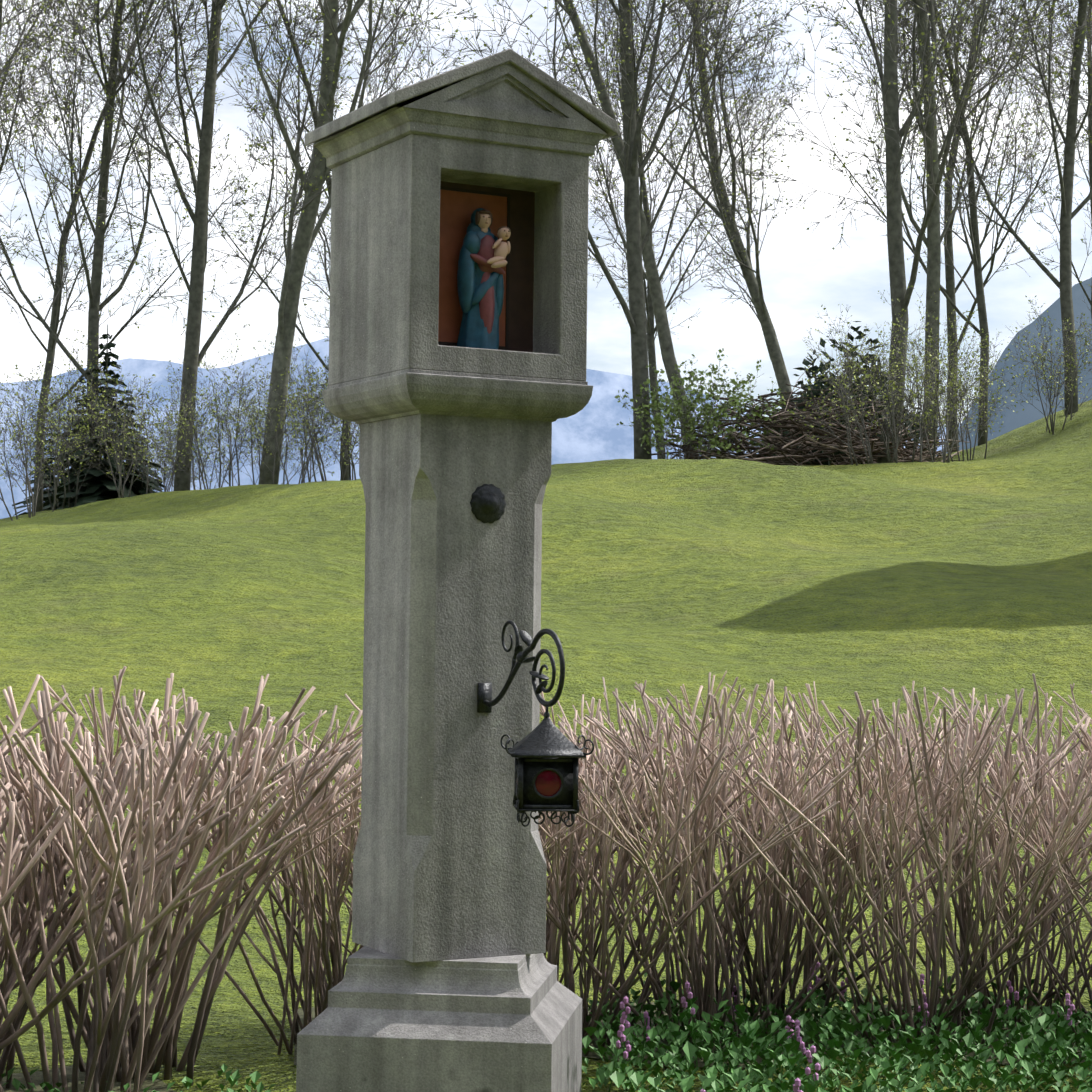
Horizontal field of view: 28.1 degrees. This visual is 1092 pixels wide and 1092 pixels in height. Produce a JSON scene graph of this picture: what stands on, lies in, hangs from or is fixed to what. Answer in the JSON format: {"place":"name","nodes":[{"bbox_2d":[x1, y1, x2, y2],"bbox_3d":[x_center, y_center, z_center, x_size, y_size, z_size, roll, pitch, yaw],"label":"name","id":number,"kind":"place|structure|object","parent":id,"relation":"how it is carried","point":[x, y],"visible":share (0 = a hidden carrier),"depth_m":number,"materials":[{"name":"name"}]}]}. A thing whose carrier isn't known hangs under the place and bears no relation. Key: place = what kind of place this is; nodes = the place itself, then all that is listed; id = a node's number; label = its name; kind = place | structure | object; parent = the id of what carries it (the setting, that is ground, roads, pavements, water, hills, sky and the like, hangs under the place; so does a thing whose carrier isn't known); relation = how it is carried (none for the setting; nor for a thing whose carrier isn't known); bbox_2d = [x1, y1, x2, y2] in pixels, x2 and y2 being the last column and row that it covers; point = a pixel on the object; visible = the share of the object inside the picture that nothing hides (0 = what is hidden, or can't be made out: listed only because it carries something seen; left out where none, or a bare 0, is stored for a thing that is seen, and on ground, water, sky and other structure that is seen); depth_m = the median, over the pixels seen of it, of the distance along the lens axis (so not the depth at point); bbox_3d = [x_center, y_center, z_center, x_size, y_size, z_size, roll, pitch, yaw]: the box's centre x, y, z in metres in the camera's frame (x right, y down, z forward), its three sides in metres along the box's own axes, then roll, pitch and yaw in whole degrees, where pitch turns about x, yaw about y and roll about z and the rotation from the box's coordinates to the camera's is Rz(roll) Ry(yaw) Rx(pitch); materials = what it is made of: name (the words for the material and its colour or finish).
{"place":"outdoors","nodes":[
{"label":"outdoors","id":0,"kind":"place"},
{"bbox_2d":[352,414,551,962],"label":"stone pillar","id":1,"kind":"structure","parent":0,"point":[449,861],"depth_m":5.96,"materials":[{"name":"grey stone"}]},
{"bbox_2d":[322,369,592,423],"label":"molding","id":2,"kind":"structure","parent":1,"relation":"on","point":[403,393],"depth_m":5.94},
{"bbox_2d":[328,134,588,385],"bbox_3d":[-0.252,-0.771,6.167,0.544,0.630,0.544,2,-2,-29],"label":"shrine housing","id":3,"kind":"object","parent":2,"relation":"on","point":[384,260],"visible":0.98,"depth_m":6.02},
{"bbox_2d":[316,107,605,168],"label":"cornice","id":4,"kind":"structure","parent":3,"relation":"on","point":[393,126],"depth_m":5.95,"materials":[{"name":"grey stone"}]},
{"bbox_2d":[313,77,608,146],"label":"roof slab","id":5,"kind":"structure","parent":4,"relation":"on","point":[364,123],"depth_m":5.97,"materials":[{"name":"grey stone"}]},
{"bbox_2d":[304,49,617,145],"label":"roof","id":6,"kind":"structure","parent":5,"relation":"on","point":[602,120],"depth_m":5.94,"materials":[{"name":"grey stone"}]},
{"bbox_2d":[401,62,607,134],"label":"pediment","id":7,"kind":"structure","parent":5,"relation":"attached to","point":[508,91],"depth_m":5.93,"materials":[{"name":"grey stone"}]},
{"bbox_2d":[438,189,506,345],"bbox_3d":[-0.208,-0.769,6.056,0.220,0.420,0.004,2,-2,-29],"label":"niche back panel","id":8,"kind":"object","parent":3,"relation":"in","point":[457,208],"visible":0.46,"depth_m":6.03,"materials":[{"name":"red"}]},
{"bbox_2d":[438,186,509,349],"bbox_3d":[-0.207,-0.769,6.054,0.236,0.436,0.008,2,-2,-29],"label":"niche frame","id":9,"kind":"object","parent":3,"relation":"in","point":[505,347],"visible":0.52,"depth_m":6.10,"materials":[{"name":"black metal"}]},
{"bbox_2d":[457,208,510,349],"bbox_3d":[-0.176,-0.731,6.006,0.143,0.402,0.105,2,-2,-29],"label":"madonna statue","id":10,"kind":"object","parent":3,"relation":"in","point":[484,251],"visible":0.96,"depth_m":5.98,"materials":[{"name":"blue"}]},
{"bbox_2d":[470,484,505,522],"bbox_3d":[-0.151,-0.116,5.959,0.112,0.108,0.030,2,-2,-29],"label":"metal knob","id":11,"kind":"object","parent":1,"relation":"attached to","point":[487,503],"visible":1,"depth_m":5.95,"materials":[{"name":"black metal"}]},
{"bbox_2d":[477,620,564,712],"bbox_3d":[-0.062,0.323,5.762,0.043,0.252,0.444,2,-2,-29],"label":"iron bracket","id":12,"kind":"object","parent":1,"relation":"attached to","point":[486,703],"visible":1,"depth_m":5.72,"materials":[{"name":"black metal"}]},
{"bbox_2d":[500,706,593,826],"bbox_3d":[0.001,0.563,5.635,0.226,0.311,0.226,1,-2,-4],"label":"iron lantern","id":13,"kind":"object","parent":12,"relation":"hanging from","point":[546,753],"visible":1,"depth_m":5.56,"materials":[{"name":"black metal"}]},
{"bbox_2d":[0,338,961,518],"bbox_3d":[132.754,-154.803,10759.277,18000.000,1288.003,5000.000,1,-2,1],"label":"mountains","id":14,"kind":"structure","parent":0,"point":[591,431],"depth_m":8873.11,"materials":[{"name":"blue stone"}]},
{"bbox_2d":[0,400,1091,1091],"bbox_3d":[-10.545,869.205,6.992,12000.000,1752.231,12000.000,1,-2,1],"label":"meadow","id":15,"kind":"structure","parent":0,"point":[882,584],"depth_m":23.30,"materials":[{"name":"green plant"}]},
{"bbox_2d":[12,420,67,515],"bbox_3d":[-12.893,-1.617,57.276,2.547,3.696,2.297,-1,-2,41],"label":"spruce","id":16,"kind":"object","parent":15,"relation":"on","point":[44,492],"visible":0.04,"depth_m":56.98,"materials":[{"name":"green plant"}]},
{"bbox_2d":[0,361,102,520],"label":"bare shrub","id":17,"kind":"object","parent":15,"relation":"on","point":[22,444],"visible":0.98,"depth_m":47.24,"materials":[{"name":"brown plant"}]},
{"bbox_2d":[0,0,111,323],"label":"bare tree","id":18,"kind":"object","parent":15,"relation":"on","point":[9,21],"visible":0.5,"depth_m":55.08,"materials":[{"name":"brown plant"}]},
{"bbox_2d":[43,377,89,510],"bbox_3d":[-11.436,-2.278,54.056,2.865,4.158,2.584,2,-2,-24],"label":"spruce","id":19,"kind":"object","parent":15,"relation":"on","point":[46,506],"visible":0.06,"depth_m":53.98,"materials":[{"name":"green plant"}]},
{"bbox_2d":[2,348,168,507],"bbox_3d":[-11.476,-2.733,53.396,4.055,4.262,3.961,2,-2,-27],"label":"shrub","id":20,"kind":"object","parent":15,"relation":"on","point":[58,484],"visible":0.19,"depth_m":52.95,"materials":[{"name":"green plant"}]},
{"bbox_2d":[0,328,173,509],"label":"bare shrub","id":21,"kind":"object","parent":15,"relation":"on","point":[64,427],"visible":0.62,"depth_m":48.89,"materials":[{"name":"brown plant"}]},
{"bbox_2d":[1,1063,175,1091],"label":"litter","id":22,"kind":"object","parent":15,"relation":"on","point":[158,1085],"depth_m":7.46,"materials":[{"name":"brown plant"}]},
{"bbox_2d":[50,324,162,508],"bbox_3d":[-9.960,-2.785,50.190,2.872,4.620,3.184,1,-2,1],"label":"young spruce","id":23,"kind":"object","parent":15,"relation":"on","point":[104,485],"visible":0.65,"depth_m":49.87,"materials":[{"name":"green plant"}]},
{"bbox_2d":[37,349,193,497],"bbox_3d":[-8.946,-2.539,46.773,3.142,3.342,3.186,-1,-2,36],"label":"shrub","id":24,"kind":"object","parent":15,"relation":"on","point":[113,444],"visible":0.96,"depth_m":46.67,"materials":[{"name":"green plant"}]},
{"bbox_2d":[86,383,165,488],"bbox_3d":[-9.897,-2.152,52.197,2.154,3.465,2.388,1,-2,-15],"label":"spruce","id":25,"kind":"object","parent":15,"relation":"on","point":[149,472],"visible":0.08,"depth_m":52.14,"materials":[{"name":"green plant"}]},
{"bbox_2d":[0,0,261,495],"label":"bare tree","id":26,"kind":"object","parent":15,"relation":"on","point":[94,292],"visible":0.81,"depth_m":50.37,"materials":[{"name":"brown plant"}]},
{"bbox_2d":[0,0,282,511],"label":"bare tree","id":27,"kind":"object","parent":15,"relation":"on","point":[54,324],"visible":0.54,"depth_m":52.75,"materials":[{"name":"brown plant"}]},
{"bbox_2d":[135,442,163,491],"bbox_3d":[-10.383,-1.534,56.228,1.910,2.772,1.723,1,-2,-9],"label":"spruce","id":28,"kind":"object","parent":15,"relation":"on","point":[153,474],"visible":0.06,"depth_m":56.19,"materials":[{"name":"green plant"}]},
{"bbox_2d":[124,400,228,494],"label":"shrub","id":29,"kind":"object","parent":15,"relation":"on","point":[164,466],"visible":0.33,"depth_m":50.23,"materials":[{"name":"green plant"}]},
{"bbox_2d":[0,666,362,1091],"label":"hedge","id":30,"kind":"object","parent":15,"relation":"on","point":[103,878],"visible":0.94,"depth_m":7.18,"materials":[{"name":"brown plant"}]},
{"bbox_2d":[126,391,256,491],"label":"shrub","id":31,"kind":"object","parent":15,"relation":"on","point":[213,469],"visible":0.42,"depth_m":54.03,"materials":[{"name":"green plant"}]},
{"bbox_2d":[22,0,376,490],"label":"bare tree","id":32,"kind":"object","parent":15,"relation":"on","point":[195,288],"visible":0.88,"depth_m":49.54,"materials":[{"name":"brown plant"}]},
{"bbox_2d":[134,357,268,489],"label":"shrub","id":33,"kind":"object","parent":15,"relation":"on","point":[193,429],"visible":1,"depth_m":45.91,"materials":[{"name":"green plant"}]},
{"bbox_2d":[160,323,320,487],"bbox_3d":[-6.638,-2.938,49.322,3.961,4.262,4.055,2,-2,-41],"label":"shrub","id":34,"kind":"object","parent":15,"relation":"on","point":[246,394],"visible":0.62,"depth_m":49.01,"materials":[{"name":"green plant"}]},
{"bbox_2d":[197,343,341,484],"bbox_3d":[-6.729,-3.103,54.892,4.055,4.262,3.961,0,-2,9],"label":"shrub","id":35,"kind":"object","parent":15,"relation":"on","point":[284,476],"visible":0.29,"depth_m":55.04,"materials":[{"name":"green plant"}]},
{"bbox_2d":[112,0,476,480],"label":"bare tree","id":36,"kind":"object","parent":15,"relation":"on","point":[314,115],"visible":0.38,"depth_m":52.16,"materials":[{"name":"brown plant"}]},
{"bbox_2d":[238,357,359,483],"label":"shrub","id":37,"kind":"object","parent":15,"relation":"on","point":[311,446],"visible":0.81,"depth_m":46.16,"materials":[{"name":"green plant"}]},
{"bbox_2d":[246,334,359,481],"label":"shrub","id":38,"kind":"object","parent":15,"relation":"on","point":[317,454],"visible":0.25,"depth_m":48.84,"materials":[{"name":"green plant"}]},
{"bbox_2d":[287,358,358,480],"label":"shrub","id":39,"kind":"object","parent":15,"relation":"on","point":[341,438],"visible":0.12,"depth_m":46.73,"materials":[{"name":"green plant"}]},
{"bbox_2d":[321,419,359,464],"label":"shrub","id":40,"kind":"object","parent":15,"relation":"on","point":[351,446],"visible":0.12,"depth_m":44.91,"materials":[{"name":"green plant"}]},
{"bbox_2d":[173,0,519,484],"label":"bare tree","id":41,"kind":"object","parent":15,"relation":"on","point":[312,183],"visible":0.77,"depth_m":45.90,"materials":[{"name":"brown plant"}]},
{"bbox_2d":[302,29,448,341],"bbox_3d":[-4.401,-7.182,59.809,4.906,13.553,6.143,2,-2,-28],"label":"bare tree","id":42,"kind":"object","parent":15,"relation":"on","point":[327,255],"visible":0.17,"depth_m":59.40,"materials":[{"name":"brown plant"}]},
{"bbox_2d":[296,946,581,1091],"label":"pillar base","id":43,"kind":"object","parent":15,"relation":"on","point":[383,1022],"visible":0.77,"depth_m":5.80,"materials":[{"name":"grey stone"}]},
{"bbox_2d":[1,962,1091,1091],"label":"ground plants","id":44,"kind":"object","parent":15,"relation":"on","point":[1037,1041],"visible":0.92,"depth_m":7.61,"materials":[{"name":"green plant"}]},
{"bbox_2d":[69,671,1091,1055],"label":"hedge","id":45,"kind":"object","parent":15,"relation":"on","point":[947,787],"visible":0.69,"depth_m":8.23,"materials":[{"name":"brown plant"}]},
{"bbox_2d":[422,0,814,458],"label":"bare tree","id":46,"kind":"object","parent":15,"relation":"on","point":[634,313],"visible":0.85,"depth_m":47.65,"materials":[{"name":"brown plant"}]},
{"bbox_2d":[462,0,790,457],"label":"bare tree","id":47,"kind":"object","parent":15,"relation":"on","point":[651,276],"visible":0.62,"depth_m":49.28,"materials":[{"name":"brown plant"}]},
{"bbox_2d":[512,0,787,458],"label":"bare tree","id":48,"kind":"object","parent":15,"relation":"on","point":[650,328],"visible":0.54,"depth_m":55.32,"materials":[{"name":"brown plant"}]},
{"bbox_2d":[615,348,759,459],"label":"green shrub","id":49,"kind":"object","parent":15,"relation":"on","point":[670,412],"visible":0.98,"depth_m":45.78,"materials":[{"name":"green plant"}]},
{"bbox_2d":[561,0,818,408],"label":"bare tree","id":50,"kind":"object","parent":15,"relation":"on","point":[754,286],"visible":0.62,"depth_m":56.21,"materials":[{"name":"brown plant"}]},
{"bbox_2d":[294,1000,1091,1067],"bbox_3d":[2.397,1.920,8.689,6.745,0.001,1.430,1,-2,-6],"label":"plants","id":51,"kind":"object","parent":15,"relation":"on","point":[701,1063],"visible":0.13,"depth_m":8.27,"materials":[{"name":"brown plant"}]},
{"bbox_2d":[667,360,792,458],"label":"shrub","id":52,"kind":"object","parent":15,"relation":"on","point":[689,413],"visible":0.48,"depth_m":46.77,"materials":[{"name":"green plant"}]},
{"bbox_2d":[651,362,975,465],"bbox_3d":[5.690,-2.435,47.533,7.231,3.092,4.498,1,-2,-7],"label":"brush pile","id":53,"kind":"object","parent":15,"relation":"on","point":[826,447],"visible":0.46,"depth_m":46.71,"materials":[{"name":"brown wood"}]},
{"bbox_2d":[756,378,873,464],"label":"juniper bush","id":54,"kind":"object","parent":15,"relation":"on","point":[823,395],"visible":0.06,"depth_m":49.89,"materials":[{"name":"green plant"}]},
{"bbox_2d":[789,321,940,464],"bbox_3d":[7.168,-3.055,51.242,4.335,4.364,3.034,1,-2,-22],"label":"juniper bush","id":55,"kind":"object","parent":15,"relation":"on","point":[821,368],"visible":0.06,"depth_m":50.68,"materials":[{"name":"green plant"}]},
{"bbox_2d":[776,304,959,464],"bbox_3d":[6.257,-3.244,43.784,3.331,3.494,3.285,0,-2,28],"label":"shrub","id":56,"kind":"object","parent":15,"relation":"on","point":[842,375],"visible":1,"depth_m":43.88,"materials":[{"name":"green plant"}]},
{"bbox_2d":[812,283,1001,462],"bbox_3d":[7.341,-3.479,44.857,3.565,3.836,3.650,2,-2,-27],"label":"shrub","id":57,"kind":"object","parent":15,"relation":"on","point":[886,444],"visible":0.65,"depth_m":44.86,"materials":[{"name":"green plant"}]},
{"bbox_2d":[736,0,1091,445],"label":"bare tree","id":58,"kind":"object","parent":15,"relation":"on","point":[975,256],"visible":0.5,"depth_m":52.58,"materials":[{"name":"brown plant"}]},
{"bbox_2d":[798,0,1063,461],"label":"bare tree","id":59,"kind":"object","parent":15,"relation":"on","point":[932,241],"visible":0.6,"depth_m":48.47,"materials":[{"name":"brown plant"}]},
{"bbox_2d":[786,0,1090,452],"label":"bare tree","id":60,"kind":"object","parent":15,"relation":"on","point":[951,289],"visible":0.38,"depth_m":59.65,"materials":[{"name":"brown plant"}]},
{"bbox_2d":[865,309,1027,462],"bbox_3d":[7.928,-3.161,44.361,3.186,3.342,3.142,2,-2,-44],"label":"shrub","id":61,"kind":"object","parent":15,"relation":"on","point":[938,394],"visible":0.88,"depth_m":44.11,"materials":[{"name":"green plant"}]},
{"bbox_2d":[819,0,1091,462],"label":"bare tree","id":62,"kind":"object","parent":15,"relation":"on","point":[889,78],"visible":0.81,"depth_m":46.51,"materials":[{"name":"brown plant"}]},
{"bbox_2d":[894,328,1021,461],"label":"shrub","id":63,"kind":"object","parent":15,"relation":"on","point":[977,408],"visible":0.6,"depth_m":46.08,"materials":[{"name":"green plant"}]},
{"bbox_2d":[871,0,1091,414],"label":"bare tree","id":64,"kind":"object","parent":15,"relation":"on","point":[1064,284],"visible":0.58,"depth_m":50.29,"materials":[{"name":"brown plant"}]},
{"bbox_2d":[982,295,1091,434],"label":"shrub","id":65,"kind":"object","parent":15,"relation":"on","point":[1051,377],"visible":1,"depth_m":46.55,"materials":[{"name":"green plant"}]},
{"bbox_2d":[998,0,1091,318],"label":"bare tree","id":66,"kind":"object","parent":15,"relation":"on","point":[1089,76],"visible":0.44,"depth_m":58.59,"materials":[{"name":"brown plant"}]},
{"bbox_2d":[1027,0,1091,123],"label":"bare tree","id":67,"kind":"object","parent":15,"relation":"on","point":[1066,80],"visible":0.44,"depth_m":52.03,"materials":[{"name":"brown plant"}]},
{"bbox_2d":[1067,281,1091,373],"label":"shrub","id":68,"kind":"object","parent":15,"relation":"on","point":[1086,331],"visible":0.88,"depth_m":47.01,"materials":[{"name":"green plant"}]},
{"bbox_2d":[0,0,1091,424],"label":"sky","id":69,"kind":"structure","parent":0,"point":[801,272],"materials":[{"name":"white"}]},
{"bbox_2d":[946,277,1091,452],"bbox_3d":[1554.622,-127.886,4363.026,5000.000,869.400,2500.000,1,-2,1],"label":"mountains","id":70,"kind":"structure","parent":0,"point":[1011,420],"depth_m":3462.94,"materials":[{"name":"stone"}]}
]}

